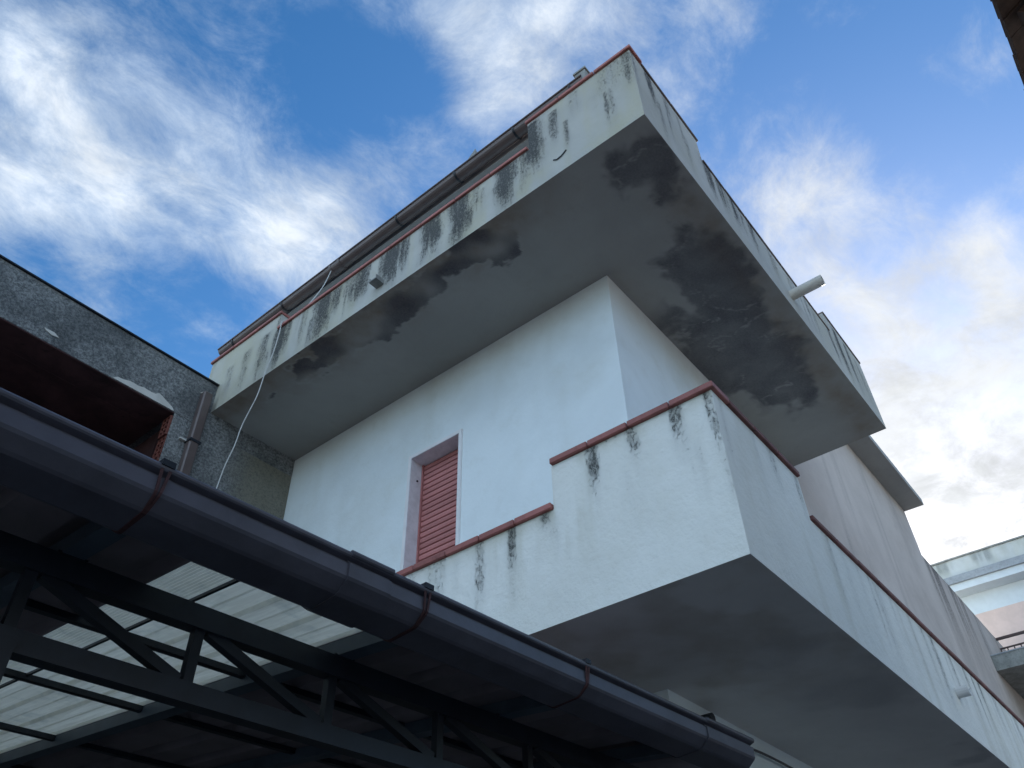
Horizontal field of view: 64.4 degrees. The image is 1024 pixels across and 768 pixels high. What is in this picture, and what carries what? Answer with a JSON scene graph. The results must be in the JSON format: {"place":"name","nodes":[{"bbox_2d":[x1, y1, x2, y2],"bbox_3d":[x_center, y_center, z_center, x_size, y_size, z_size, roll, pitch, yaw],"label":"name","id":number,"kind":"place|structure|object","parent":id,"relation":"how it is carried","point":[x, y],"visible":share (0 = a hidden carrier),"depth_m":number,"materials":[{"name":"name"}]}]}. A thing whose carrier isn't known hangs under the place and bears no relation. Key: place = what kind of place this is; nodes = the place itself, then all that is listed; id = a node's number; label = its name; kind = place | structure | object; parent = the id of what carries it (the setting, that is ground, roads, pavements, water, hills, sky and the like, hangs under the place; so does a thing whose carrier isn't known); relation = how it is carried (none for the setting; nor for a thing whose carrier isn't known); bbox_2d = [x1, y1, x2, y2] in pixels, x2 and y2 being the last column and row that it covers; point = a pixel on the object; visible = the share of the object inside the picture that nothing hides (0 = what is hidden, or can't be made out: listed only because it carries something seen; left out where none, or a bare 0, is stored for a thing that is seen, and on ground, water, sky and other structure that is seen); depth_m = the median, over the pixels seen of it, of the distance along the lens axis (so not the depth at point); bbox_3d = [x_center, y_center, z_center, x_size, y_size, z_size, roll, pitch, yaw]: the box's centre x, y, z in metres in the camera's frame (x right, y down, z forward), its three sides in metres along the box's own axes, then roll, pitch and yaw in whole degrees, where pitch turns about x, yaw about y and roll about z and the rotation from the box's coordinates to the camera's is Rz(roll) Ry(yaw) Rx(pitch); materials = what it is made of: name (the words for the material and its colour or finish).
{"place":"outdoors","nodes":[
{"label":"outdoors","id":0,"kind":"place"},
{"bbox_2d":[0,254,294,635],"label":"neighbour building","id":1,"kind":"structure","parent":0,"point":[66,355],"depth_m":6.87,"materials":[{"name":"grey concrete"}]},
{"bbox_2d":[0,0,1023,564],"label":"sky","id":2,"kind":"structure","parent":0,"point":[177,170],"materials":[{"name":"blue"}]},
{"bbox_2d":[990,0,1023,84],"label":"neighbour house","id":3,"kind":"structure","parent":0,"point":[1010,14],"depth_m":3.45,"materials":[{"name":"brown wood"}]},
{"label":"ground","id":4,"kind":"structure","parent":0,"visible":0},
{"bbox_2d":[0,387,754,767],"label":"carport","id":5,"kind":"object","parent":4,"relation":"on","point":[162,613],"visible":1,"depth_m":2.49,"materials":[{"name":"black paint"}]},
{"bbox_2d":[209,44,1023,767],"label":"house","id":6,"kind":"structure","parent":4,"relation":"on","point":[573,368],"depth_m":5.86,"materials":[{"name":"white paint"}]},
{"bbox_2d":[216,271,330,488],"bbox_3d":[-2.031,0.529,6.545,0.382,5.112,0.651,-51,-61,41],"label":"cable","id":7,"kind":"object","parent":6,"relation":"hanging from","point":[260,386],"visible":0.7,"depth_m":6.80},
{"bbox_2d":[700,713,715,720],"bbox_3d":[0.993,1.759,4.148,0.066,0.161,0.117,-29,-48,28],"label":"wire bracket","id":8,"kind":"object","parent":6,"relation":"attached to","point":[710,715],"visible":0.24,"depth_m":4.19,"materials":[{"name":"black metal"}]},
{"bbox_2d":[753,748,792,767],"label":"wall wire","id":9,"kind":"object","parent":6,"relation":"attached to","point":[771,757],"depth_m":4.63,"materials":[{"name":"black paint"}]},
{"bbox_2d":[931,535,1023,698],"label":"building","id":10,"kind":"structure","parent":4,"relation":"on","point":[986,584],"depth_m":15.40,"materials":[{"name":"white paint"}]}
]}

